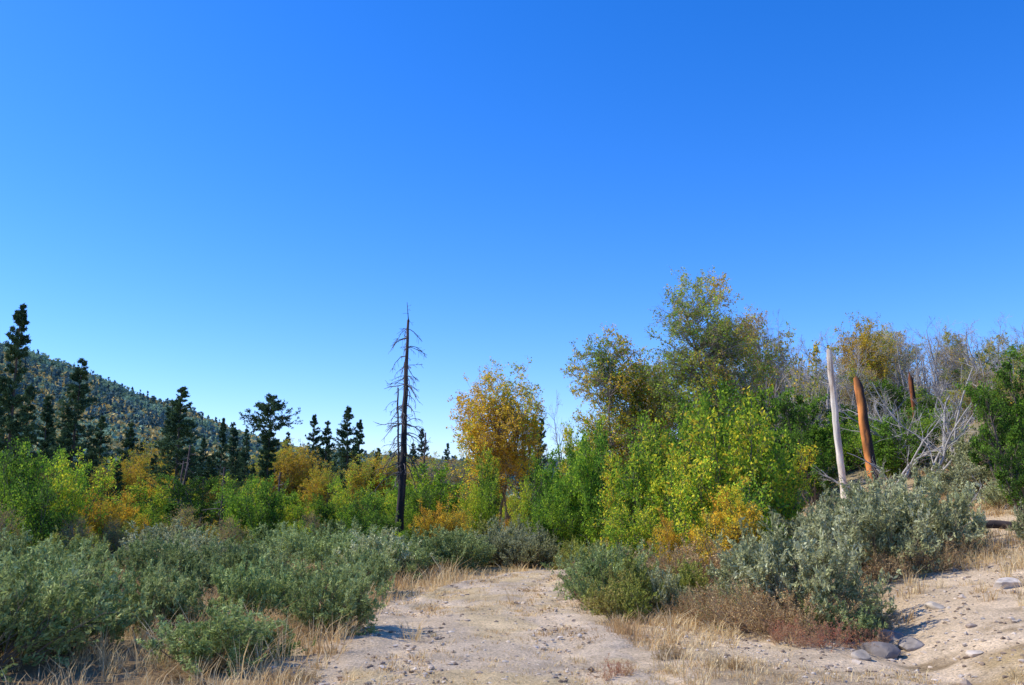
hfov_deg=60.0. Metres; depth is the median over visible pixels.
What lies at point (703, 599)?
dry buckwheat bush
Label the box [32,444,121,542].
willow bush
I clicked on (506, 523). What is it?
willow bush
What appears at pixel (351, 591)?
sagebrush
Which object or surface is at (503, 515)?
willow tree
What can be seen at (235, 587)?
sagebrush
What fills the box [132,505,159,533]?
willow bush
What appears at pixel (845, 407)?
hillside bush
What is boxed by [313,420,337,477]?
pine tree
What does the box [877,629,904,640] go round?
granite boulder
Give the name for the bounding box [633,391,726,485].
willow bush
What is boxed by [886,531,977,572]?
dry buckwheat bush
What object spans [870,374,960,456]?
dead branches
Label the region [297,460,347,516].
cottonwood tree
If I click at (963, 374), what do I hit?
bare oak tree
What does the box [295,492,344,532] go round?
willow bush
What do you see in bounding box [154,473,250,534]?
tree
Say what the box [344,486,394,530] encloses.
willow bush
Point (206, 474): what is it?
pine tree
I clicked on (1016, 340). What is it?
bare oak tree
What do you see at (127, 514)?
willow bush
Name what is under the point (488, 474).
willow bush
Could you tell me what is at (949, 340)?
cottonwood tree
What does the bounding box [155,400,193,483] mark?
pine tree
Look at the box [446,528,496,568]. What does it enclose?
sagebrush
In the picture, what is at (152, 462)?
pine tree
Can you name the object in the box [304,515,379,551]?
sagebrush
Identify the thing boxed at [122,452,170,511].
cottonwood tree
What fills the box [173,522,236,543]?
sagebrush
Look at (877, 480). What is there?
silver sagebrush
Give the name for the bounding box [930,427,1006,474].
silver sagebrush
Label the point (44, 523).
willow bush
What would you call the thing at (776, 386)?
bare oak tree
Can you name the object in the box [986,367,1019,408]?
hillside bush
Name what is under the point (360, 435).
pine tree
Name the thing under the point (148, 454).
cottonwood tree
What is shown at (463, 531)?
sagebrush
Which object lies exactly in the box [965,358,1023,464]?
oak tree
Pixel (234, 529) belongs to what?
willow bush
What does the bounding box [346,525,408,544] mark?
sagebrush
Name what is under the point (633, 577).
sagebrush
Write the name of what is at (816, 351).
bare oak tree
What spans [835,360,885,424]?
bare oak tree
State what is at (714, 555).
dry buckwheat bush
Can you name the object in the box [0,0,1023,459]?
sky
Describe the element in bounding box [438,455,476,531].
cottonwood tree
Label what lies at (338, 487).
willow bush
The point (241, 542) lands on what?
sagebrush
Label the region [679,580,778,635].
dry buckwheat bush
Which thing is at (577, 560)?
sagebrush
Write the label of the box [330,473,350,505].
pine tree
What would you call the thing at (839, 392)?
bare oak tree
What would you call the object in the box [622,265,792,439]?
cottonwood tree
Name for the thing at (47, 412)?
pine tree
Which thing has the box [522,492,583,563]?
willow bush
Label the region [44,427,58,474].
pine tree
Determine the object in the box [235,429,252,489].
pine tree
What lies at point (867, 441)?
broken tree trunk
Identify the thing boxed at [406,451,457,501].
cottonwood tree
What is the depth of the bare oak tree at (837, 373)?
46.91 m
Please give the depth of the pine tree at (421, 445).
119.08 m
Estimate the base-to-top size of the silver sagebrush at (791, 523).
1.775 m
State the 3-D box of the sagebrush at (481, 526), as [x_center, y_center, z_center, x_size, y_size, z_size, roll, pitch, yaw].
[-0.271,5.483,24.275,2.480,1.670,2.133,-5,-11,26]
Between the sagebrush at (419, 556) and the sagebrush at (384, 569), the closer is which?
the sagebrush at (384, 569)
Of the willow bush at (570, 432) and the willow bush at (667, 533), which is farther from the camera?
the willow bush at (570, 432)
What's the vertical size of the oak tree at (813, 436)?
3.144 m
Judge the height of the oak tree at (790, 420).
3.716 m
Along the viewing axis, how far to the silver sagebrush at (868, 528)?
14.76 m
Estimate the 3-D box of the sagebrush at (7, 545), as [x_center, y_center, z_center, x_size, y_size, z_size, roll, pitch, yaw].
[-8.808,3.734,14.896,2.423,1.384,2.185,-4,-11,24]
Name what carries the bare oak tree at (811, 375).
on the ground at (1004, 605)
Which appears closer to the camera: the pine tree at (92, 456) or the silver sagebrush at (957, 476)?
the silver sagebrush at (957, 476)
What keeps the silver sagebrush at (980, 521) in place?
on the ground at (1004, 605)
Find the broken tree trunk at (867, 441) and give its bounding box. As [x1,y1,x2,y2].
[853,376,881,495]
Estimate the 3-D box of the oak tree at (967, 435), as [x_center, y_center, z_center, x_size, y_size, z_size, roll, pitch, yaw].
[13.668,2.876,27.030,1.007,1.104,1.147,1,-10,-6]
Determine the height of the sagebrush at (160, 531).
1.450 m
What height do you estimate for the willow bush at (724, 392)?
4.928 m
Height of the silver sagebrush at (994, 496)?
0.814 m
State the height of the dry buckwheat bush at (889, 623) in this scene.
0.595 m
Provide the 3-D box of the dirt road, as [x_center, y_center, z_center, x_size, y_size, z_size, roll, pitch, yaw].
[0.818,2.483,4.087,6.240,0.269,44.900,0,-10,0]
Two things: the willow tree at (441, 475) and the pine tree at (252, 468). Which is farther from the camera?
the pine tree at (252, 468)
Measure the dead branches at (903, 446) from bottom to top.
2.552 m
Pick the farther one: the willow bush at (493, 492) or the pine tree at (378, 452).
the pine tree at (378, 452)
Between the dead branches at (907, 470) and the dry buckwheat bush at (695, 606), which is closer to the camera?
the dry buckwheat bush at (695, 606)
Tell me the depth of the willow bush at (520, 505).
30.45 m
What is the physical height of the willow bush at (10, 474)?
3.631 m
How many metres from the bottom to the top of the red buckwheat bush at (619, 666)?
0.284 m
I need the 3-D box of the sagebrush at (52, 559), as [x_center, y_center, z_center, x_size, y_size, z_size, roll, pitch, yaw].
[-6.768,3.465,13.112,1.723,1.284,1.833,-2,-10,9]
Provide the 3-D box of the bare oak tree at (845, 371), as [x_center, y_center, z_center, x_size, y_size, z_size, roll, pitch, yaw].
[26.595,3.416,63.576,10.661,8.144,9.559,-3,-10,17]
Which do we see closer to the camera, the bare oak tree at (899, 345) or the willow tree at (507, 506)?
the bare oak tree at (899, 345)
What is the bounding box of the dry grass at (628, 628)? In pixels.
[0,414,1023,684]
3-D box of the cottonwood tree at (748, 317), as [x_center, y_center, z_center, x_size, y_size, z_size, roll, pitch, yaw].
[10.255,2.338,37.101,3.647,8.308,3.523,-2,-10,14]
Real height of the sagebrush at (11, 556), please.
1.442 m
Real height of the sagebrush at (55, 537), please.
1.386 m
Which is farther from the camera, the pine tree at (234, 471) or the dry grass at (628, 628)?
the pine tree at (234, 471)
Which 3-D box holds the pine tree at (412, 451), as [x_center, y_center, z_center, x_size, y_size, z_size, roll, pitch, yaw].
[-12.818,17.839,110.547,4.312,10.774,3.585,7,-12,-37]
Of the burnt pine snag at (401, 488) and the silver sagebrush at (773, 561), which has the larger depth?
the burnt pine snag at (401, 488)
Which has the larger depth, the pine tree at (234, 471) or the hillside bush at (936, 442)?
the pine tree at (234, 471)
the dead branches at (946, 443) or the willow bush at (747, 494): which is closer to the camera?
the willow bush at (747, 494)
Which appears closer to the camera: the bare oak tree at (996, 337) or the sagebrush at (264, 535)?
the sagebrush at (264, 535)
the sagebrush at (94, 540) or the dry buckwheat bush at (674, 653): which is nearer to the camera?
the dry buckwheat bush at (674, 653)
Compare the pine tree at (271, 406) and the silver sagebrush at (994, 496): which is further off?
the pine tree at (271, 406)
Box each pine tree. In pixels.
[0,302,42,474]
[0,376,10,460]
[10,384,46,468]
[32,396,58,480]
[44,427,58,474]
[46,357,106,493]
[52,414,79,477]
[78,447,99,525]
[84,416,113,517]
[97,461,128,515]
[113,422,138,524]
[135,441,146,459]
[135,454,159,520]
[140,386,209,526]
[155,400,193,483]
[185,448,201,490]
[189,457,215,532]
[193,438,210,495]
[203,454,219,512]
[214,418,230,480]
[219,422,241,485]
[229,460,241,491]
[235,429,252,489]
[238,393,303,484]
[246,463,255,485]
[282,432,305,492]
[300,414,327,470]
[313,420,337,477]
[324,405,366,499]
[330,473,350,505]
[331,454,338,479]
[348,420,371,500]
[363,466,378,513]
[374,448,381,466]
[406,443,420,486]
[408,428,431,498]
[441,443,453,493]
[508,448,533,518]
[523,420,546,501]
[528,418,549,490]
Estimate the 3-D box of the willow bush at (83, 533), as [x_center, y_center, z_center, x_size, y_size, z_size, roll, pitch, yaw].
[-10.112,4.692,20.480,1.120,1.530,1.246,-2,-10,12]
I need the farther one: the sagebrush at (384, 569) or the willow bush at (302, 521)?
the willow bush at (302, 521)
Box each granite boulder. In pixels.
[851,649,871,660]
[857,641,900,658]
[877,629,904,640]
[898,637,924,651]
[924,601,944,609]
[965,650,983,657]
[993,577,1022,588]
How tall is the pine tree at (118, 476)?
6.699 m
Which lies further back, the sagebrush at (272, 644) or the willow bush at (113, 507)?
the willow bush at (113, 507)
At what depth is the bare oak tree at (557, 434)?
39.81 m
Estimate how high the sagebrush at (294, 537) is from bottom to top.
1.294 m
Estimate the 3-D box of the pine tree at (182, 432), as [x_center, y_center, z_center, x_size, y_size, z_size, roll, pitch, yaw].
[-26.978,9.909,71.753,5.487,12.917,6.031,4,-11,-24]
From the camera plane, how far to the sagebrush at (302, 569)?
13.38 m
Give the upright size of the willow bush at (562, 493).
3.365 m
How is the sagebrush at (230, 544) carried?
on the ground at (1004, 605)
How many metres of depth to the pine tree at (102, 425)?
87.48 m
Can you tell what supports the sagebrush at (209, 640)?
on the ground at (1004, 605)
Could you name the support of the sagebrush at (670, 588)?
on the ground at (1004, 605)
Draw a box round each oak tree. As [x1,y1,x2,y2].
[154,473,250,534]
[529,392,578,497]
[709,386,796,471]
[737,326,853,454]
[743,309,802,430]
[744,393,828,479]
[757,339,920,469]
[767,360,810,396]
[772,338,814,416]
[776,401,843,477]
[776,424,850,505]
[780,331,848,455]
[782,335,839,453]
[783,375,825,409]
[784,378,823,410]
[787,355,855,417]
[795,338,860,461]
[804,328,927,385]
[812,348,885,428]
[821,339,886,410]
[834,361,926,401]
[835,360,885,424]
[837,348,930,393]
[837,371,915,417]
[869,378,939,423]
[878,326,930,401]
[883,322,960,417]
[896,315,977,420]
[899,316,960,403]
[905,319,1016,387]
[938,322,1023,388]
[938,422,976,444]
[939,349,1014,396]
[940,347,978,411]
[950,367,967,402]
[955,377,1023,482]
[965,312,1011,367]
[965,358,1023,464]
[967,344,1021,376]
[969,337,1023,381]
[979,443,1023,512]
[986,331,1023,366]
[995,324,1023,354]
[1003,344,1023,383]
[1010,329,1021,351]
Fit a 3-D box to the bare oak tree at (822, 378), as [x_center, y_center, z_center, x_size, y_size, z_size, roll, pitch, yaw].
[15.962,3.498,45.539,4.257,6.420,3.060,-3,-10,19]
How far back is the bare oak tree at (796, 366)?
53.85 m
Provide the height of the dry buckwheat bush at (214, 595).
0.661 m
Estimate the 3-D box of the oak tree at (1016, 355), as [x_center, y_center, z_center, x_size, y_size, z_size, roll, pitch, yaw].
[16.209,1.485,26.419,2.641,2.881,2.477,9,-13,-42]
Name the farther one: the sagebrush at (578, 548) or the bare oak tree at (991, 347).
the bare oak tree at (991, 347)
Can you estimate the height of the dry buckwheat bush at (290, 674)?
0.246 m
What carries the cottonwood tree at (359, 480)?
on the ground at (1004, 605)
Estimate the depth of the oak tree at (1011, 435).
20.85 m
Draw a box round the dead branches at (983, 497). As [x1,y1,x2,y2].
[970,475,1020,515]
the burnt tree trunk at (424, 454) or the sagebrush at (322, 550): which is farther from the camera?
the burnt tree trunk at (424, 454)
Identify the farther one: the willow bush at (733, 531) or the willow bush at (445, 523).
the willow bush at (445, 523)
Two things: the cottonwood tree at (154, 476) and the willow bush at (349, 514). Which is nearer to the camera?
the willow bush at (349, 514)
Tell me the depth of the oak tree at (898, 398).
36.92 m
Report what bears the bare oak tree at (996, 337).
on the ground at (1004, 605)
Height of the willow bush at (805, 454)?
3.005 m
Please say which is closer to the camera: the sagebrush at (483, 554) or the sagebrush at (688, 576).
the sagebrush at (688, 576)
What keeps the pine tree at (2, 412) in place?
on the ground at (1004, 605)
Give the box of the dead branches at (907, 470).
[896,401,964,483]
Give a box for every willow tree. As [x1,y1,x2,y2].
[74,483,102,529]
[114,473,180,528]
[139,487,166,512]
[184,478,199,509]
[365,486,419,540]
[377,462,463,537]
[496,500,514,521]
[497,494,514,523]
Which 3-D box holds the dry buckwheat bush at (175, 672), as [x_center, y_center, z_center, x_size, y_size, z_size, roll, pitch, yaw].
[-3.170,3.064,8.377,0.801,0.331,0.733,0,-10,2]
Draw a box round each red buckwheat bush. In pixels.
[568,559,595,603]
[585,653,636,680]
[762,614,816,646]
[791,617,878,651]
[827,620,896,648]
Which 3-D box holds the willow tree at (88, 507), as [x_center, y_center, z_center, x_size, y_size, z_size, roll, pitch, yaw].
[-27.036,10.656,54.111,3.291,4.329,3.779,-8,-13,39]
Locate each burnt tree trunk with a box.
[169,461,187,530]
[177,445,195,511]
[205,465,226,529]
[273,468,292,513]
[413,432,432,479]
[905,372,926,422]
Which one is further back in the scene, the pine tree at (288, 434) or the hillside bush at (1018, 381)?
the pine tree at (288, 434)
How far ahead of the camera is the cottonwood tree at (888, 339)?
52.28 m
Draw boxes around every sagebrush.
[0,524,64,579]
[0,524,65,557]
[0,532,136,592]
[0,538,161,682]
[0,543,72,591]
[4,555,147,657]
[15,535,105,568]
[26,526,93,549]
[46,526,117,571]
[101,519,146,558]
[101,554,210,637]
[109,517,224,559]
[112,529,199,574]
[116,538,247,592]
[119,521,180,543]
[135,596,287,680]
[161,528,241,560]
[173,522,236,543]
[174,534,282,589]
[191,548,315,621]
[203,536,303,593]
[223,613,315,660]
[226,535,257,549]
[243,520,315,552]
[256,521,328,564]
[257,554,335,603]
[279,548,395,637]
[294,523,363,571]
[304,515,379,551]
[325,540,401,593]
[335,527,436,576]
[337,527,400,547]
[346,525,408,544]
[358,534,443,581]
[383,524,482,573]
[399,529,464,573]
[439,527,492,566]
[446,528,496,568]
[466,513,531,564]
[540,537,682,610]
[548,538,632,587]
[551,534,590,569]
[564,536,619,566]
[577,573,656,623]
[588,542,682,615]
[636,565,701,616]
[654,553,723,602]
[706,505,901,629]
[706,528,834,614]
[769,483,891,565]
[791,478,955,580]
[797,593,887,642]
[834,470,927,511]
[835,457,988,561]
[848,592,897,624]
[890,473,989,546]
[922,450,998,499]
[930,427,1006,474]
[973,477,1015,508]
[1005,497,1023,544]
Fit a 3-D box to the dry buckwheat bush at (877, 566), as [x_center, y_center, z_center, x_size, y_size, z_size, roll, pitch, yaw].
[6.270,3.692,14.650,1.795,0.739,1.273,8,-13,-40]
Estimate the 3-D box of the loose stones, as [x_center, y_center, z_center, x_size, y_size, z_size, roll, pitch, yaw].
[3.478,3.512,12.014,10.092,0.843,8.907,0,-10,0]
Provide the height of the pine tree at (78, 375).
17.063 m
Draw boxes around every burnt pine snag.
[371,320,428,536]
[385,388,407,490]
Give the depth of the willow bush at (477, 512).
33.24 m
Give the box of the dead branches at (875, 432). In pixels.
[840,385,911,464]
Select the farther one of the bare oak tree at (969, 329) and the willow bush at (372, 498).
the bare oak tree at (969, 329)
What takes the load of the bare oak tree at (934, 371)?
on the ground at (1004, 605)
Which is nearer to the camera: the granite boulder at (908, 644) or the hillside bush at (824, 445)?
the granite boulder at (908, 644)
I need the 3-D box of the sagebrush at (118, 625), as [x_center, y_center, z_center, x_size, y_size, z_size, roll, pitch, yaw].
[-5.022,2.925,9.726,1.659,1.153,1.840,-3,-10,18]
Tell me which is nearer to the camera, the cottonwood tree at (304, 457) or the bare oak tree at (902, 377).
the bare oak tree at (902, 377)
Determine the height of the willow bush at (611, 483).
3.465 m
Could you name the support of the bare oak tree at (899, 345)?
on the ground at (1004, 605)
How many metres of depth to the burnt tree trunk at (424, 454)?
59.53 m
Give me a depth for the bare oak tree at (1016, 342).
75.94 m
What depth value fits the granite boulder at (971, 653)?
9.34 m
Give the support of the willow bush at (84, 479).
on the ground at (1004, 605)
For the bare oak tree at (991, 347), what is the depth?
52.92 m
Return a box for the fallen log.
[984,520,1023,529]
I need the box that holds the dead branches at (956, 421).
[930,361,994,469]
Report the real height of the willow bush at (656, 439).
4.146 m
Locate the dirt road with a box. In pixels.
[333,565,672,684]
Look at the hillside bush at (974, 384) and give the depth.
37.50 m
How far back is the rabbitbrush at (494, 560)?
23.75 m
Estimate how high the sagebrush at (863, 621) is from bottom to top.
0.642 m
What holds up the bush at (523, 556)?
on the ground at (1004, 605)
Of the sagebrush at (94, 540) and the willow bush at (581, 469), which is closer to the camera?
the sagebrush at (94, 540)
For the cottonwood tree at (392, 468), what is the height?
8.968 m
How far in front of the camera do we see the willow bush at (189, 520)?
29.44 m
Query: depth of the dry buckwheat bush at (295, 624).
10.53 m
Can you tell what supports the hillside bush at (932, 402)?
on the ground at (1004, 605)
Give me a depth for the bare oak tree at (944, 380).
56.52 m
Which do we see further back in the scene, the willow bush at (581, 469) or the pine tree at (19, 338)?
the pine tree at (19, 338)
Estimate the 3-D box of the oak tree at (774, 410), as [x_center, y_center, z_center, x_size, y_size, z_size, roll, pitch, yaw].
[8.077,3.468,29.511,2.726,4.077,2.907,-6,-12,33]
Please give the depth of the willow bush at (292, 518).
30.37 m
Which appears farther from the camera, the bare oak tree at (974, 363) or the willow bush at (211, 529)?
the bare oak tree at (974, 363)
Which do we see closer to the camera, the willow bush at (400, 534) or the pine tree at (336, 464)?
the willow bush at (400, 534)
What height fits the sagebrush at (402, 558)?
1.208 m
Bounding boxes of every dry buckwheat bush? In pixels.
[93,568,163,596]
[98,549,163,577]
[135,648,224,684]
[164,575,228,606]
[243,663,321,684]
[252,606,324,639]
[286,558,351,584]
[601,533,723,583]
[624,535,794,595]
[651,643,694,660]
[660,584,734,620]
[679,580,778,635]
[690,570,862,634]
[703,654,746,669]
[726,578,858,641]
[798,593,880,635]
[814,571,880,599]
[839,601,897,631]
[847,544,925,582]
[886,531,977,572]
[920,529,1010,558]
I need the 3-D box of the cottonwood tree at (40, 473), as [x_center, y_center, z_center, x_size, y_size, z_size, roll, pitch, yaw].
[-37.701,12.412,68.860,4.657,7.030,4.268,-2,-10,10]
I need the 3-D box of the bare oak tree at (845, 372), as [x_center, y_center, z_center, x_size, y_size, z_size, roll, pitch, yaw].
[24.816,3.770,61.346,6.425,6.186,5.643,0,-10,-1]
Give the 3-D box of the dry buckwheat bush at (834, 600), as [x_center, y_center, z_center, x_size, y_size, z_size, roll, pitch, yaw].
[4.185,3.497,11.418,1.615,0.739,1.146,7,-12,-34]
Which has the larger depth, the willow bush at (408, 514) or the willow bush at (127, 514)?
the willow bush at (408, 514)
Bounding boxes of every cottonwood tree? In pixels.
[26,457,54,492]
[86,453,144,516]
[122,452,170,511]
[125,439,183,480]
[140,464,191,506]
[198,471,240,526]
[241,441,309,512]
[269,438,327,511]
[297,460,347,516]
[344,451,391,521]
[371,447,416,500]
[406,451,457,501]
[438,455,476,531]
[446,356,551,527]
[560,321,696,473]
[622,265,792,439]
[631,355,684,441]
[725,303,801,432]
[829,311,899,404]
[869,322,914,397]
[929,324,971,414]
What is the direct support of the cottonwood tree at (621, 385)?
on the ground at (1004, 605)
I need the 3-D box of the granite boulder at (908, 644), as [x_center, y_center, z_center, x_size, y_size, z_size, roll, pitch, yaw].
[4.684,3.580,10.420,0.339,0.210,0.356,-8,-13,38]
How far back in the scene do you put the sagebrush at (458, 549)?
19.80 m
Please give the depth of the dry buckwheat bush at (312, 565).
16.61 m
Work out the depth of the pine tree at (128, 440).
94.36 m
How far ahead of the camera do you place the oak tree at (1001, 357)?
60.48 m
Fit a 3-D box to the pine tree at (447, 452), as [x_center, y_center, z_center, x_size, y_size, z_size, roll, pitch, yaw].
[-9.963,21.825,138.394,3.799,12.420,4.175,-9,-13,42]
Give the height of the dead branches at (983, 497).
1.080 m
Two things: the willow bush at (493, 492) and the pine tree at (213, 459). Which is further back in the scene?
the pine tree at (213, 459)
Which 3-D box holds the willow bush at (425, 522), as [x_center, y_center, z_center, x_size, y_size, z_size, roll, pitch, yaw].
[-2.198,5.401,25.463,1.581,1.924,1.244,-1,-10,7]
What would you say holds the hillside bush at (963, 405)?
on the ground at (1004, 605)
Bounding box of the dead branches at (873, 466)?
[808,448,901,501]
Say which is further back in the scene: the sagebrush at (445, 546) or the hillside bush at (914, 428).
the hillside bush at (914, 428)
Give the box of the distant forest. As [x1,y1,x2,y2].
[0,342,566,509]
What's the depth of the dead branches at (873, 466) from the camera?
22.70 m
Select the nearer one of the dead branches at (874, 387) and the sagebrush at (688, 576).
the sagebrush at (688, 576)
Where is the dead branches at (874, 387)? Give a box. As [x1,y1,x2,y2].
[824,366,959,421]
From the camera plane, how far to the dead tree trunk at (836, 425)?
24.95 m
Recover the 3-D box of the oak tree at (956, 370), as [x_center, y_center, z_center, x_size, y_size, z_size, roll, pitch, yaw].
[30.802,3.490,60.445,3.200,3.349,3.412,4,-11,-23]
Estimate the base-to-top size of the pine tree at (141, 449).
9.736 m
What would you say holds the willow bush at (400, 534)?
on the ground at (1004, 605)
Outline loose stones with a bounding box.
[380,561,1023,684]
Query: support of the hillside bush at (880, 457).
on the ground at (1004, 605)
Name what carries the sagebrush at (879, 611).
on the ground at (1004, 605)
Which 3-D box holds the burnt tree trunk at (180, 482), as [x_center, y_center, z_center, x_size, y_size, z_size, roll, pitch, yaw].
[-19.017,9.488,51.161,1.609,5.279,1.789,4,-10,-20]
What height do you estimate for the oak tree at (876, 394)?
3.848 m
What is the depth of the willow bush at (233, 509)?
32.93 m
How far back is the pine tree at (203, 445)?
99.14 m
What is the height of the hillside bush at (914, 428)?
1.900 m
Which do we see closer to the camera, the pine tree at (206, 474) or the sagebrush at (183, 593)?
the sagebrush at (183, 593)
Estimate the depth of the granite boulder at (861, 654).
9.50 m
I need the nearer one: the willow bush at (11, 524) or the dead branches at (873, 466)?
the willow bush at (11, 524)
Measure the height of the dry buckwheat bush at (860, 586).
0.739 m
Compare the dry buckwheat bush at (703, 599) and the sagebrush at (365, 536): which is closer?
the dry buckwheat bush at (703, 599)
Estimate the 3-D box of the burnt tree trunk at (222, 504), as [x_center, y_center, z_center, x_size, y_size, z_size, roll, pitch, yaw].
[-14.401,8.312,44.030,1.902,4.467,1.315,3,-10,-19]
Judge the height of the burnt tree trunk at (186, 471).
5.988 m
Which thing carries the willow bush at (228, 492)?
on the ground at (1004, 605)
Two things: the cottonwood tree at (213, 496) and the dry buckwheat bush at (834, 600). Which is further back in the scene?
the cottonwood tree at (213, 496)
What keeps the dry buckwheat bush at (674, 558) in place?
on the ground at (1004, 605)
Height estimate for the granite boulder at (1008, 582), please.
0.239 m
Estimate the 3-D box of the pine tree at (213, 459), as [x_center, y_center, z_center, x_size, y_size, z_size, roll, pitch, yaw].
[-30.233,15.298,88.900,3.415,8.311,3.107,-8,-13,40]
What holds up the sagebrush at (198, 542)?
on the ground at (1004, 605)
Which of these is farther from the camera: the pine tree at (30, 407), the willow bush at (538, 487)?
the pine tree at (30, 407)
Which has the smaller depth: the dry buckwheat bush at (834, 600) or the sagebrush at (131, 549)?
the dry buckwheat bush at (834, 600)
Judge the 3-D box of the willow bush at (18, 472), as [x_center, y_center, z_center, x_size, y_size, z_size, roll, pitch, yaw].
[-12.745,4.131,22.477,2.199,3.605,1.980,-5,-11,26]
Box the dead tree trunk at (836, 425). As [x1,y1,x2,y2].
[819,348,847,497]
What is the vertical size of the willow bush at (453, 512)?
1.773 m
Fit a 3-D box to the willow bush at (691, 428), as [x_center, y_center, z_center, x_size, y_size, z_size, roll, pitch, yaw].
[5.000,3.494,21.711,2.111,4.105,2.058,0,-10,0]
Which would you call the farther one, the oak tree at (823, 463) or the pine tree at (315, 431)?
the pine tree at (315, 431)
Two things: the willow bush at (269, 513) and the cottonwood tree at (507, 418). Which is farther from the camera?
the cottonwood tree at (507, 418)
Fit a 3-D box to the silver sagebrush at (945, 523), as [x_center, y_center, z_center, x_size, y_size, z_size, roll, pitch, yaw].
[7.126,3.116,16.172,2.658,2.011,2.456,-2,-10,13]
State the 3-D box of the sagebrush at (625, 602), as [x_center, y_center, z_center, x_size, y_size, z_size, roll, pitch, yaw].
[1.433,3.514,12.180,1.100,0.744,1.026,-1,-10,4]
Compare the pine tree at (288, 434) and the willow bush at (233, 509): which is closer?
the willow bush at (233, 509)
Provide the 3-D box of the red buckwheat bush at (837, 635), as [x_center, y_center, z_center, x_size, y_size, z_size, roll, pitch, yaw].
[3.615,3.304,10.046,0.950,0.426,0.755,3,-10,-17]
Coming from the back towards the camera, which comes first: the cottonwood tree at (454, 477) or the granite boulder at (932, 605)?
the cottonwood tree at (454, 477)
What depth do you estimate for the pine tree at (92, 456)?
75.27 m
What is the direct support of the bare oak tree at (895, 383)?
on the ground at (1004, 605)
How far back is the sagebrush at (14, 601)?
8.72 m
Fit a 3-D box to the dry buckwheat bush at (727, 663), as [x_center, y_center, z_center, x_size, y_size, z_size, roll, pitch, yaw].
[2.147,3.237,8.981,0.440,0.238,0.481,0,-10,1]
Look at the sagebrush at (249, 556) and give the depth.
15.36 m
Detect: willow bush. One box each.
[0,436,58,546]
[0,452,40,539]
[0,474,73,549]
[0,503,28,548]
[27,453,102,527]
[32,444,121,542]
[41,512,98,554]
[72,480,123,546]
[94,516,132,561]
[98,481,150,537]
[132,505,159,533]
[165,505,209,535]
[199,520,217,539]
[207,515,252,545]
[209,472,284,542]
[216,472,261,535]
[236,475,294,543]
[274,489,322,531]
[277,519,315,540]
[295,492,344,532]
[295,510,326,543]
[320,473,375,531]
[336,497,380,534]
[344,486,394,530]
[344,525,380,538]
[365,510,400,535]
[366,487,416,535]
[379,530,404,537]
[404,484,445,539]
[406,498,461,545]
[430,494,475,537]
[449,503,486,535]
[459,479,497,531]
[467,474,503,529]
[468,442,504,524]
[485,512,509,534]
[504,473,543,530]
[511,512,535,534]
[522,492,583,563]
[524,449,569,531]
[531,442,599,545]
[535,449,597,551]
[561,406,610,542]
[566,426,645,550]
[587,434,655,546]
[597,496,661,561]
[604,409,675,564]
[613,434,692,567]
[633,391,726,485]
[646,505,711,572]
[647,448,705,545]
[657,439,738,579]
[666,385,799,537]
[677,375,777,480]
[677,403,757,546]
[685,476,764,583]
[713,471,791,567]
[720,407,802,546]
[753,432,817,539]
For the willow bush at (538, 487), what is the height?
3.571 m
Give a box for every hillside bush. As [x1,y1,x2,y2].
[814,410,886,472]
[820,404,869,462]
[847,419,932,478]
[873,414,941,472]
[880,405,958,460]
[914,384,960,428]
[954,391,974,421]
[955,367,997,421]
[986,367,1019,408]
[994,362,1023,401]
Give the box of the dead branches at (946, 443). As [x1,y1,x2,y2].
[901,401,981,473]
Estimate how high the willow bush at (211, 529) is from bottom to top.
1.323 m
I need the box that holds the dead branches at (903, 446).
[892,397,937,463]
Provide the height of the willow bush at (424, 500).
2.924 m
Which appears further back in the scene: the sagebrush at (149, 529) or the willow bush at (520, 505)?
the willow bush at (520, 505)
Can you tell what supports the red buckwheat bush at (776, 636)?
on the ground at (1004, 605)
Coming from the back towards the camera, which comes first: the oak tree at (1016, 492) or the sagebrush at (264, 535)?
the sagebrush at (264, 535)
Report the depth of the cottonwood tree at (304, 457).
90.37 m
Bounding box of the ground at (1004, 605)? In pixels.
[0,357,1023,684]
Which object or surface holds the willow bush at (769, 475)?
on the ground at (1004, 605)
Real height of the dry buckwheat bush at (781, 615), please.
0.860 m
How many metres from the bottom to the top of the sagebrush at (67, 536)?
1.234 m
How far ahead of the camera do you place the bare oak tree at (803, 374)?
44.19 m
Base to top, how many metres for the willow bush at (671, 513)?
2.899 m
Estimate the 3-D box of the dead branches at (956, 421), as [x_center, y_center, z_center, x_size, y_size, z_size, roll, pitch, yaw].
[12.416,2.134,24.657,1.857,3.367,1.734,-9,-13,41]
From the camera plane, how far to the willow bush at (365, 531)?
24.47 m
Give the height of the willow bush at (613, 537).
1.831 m

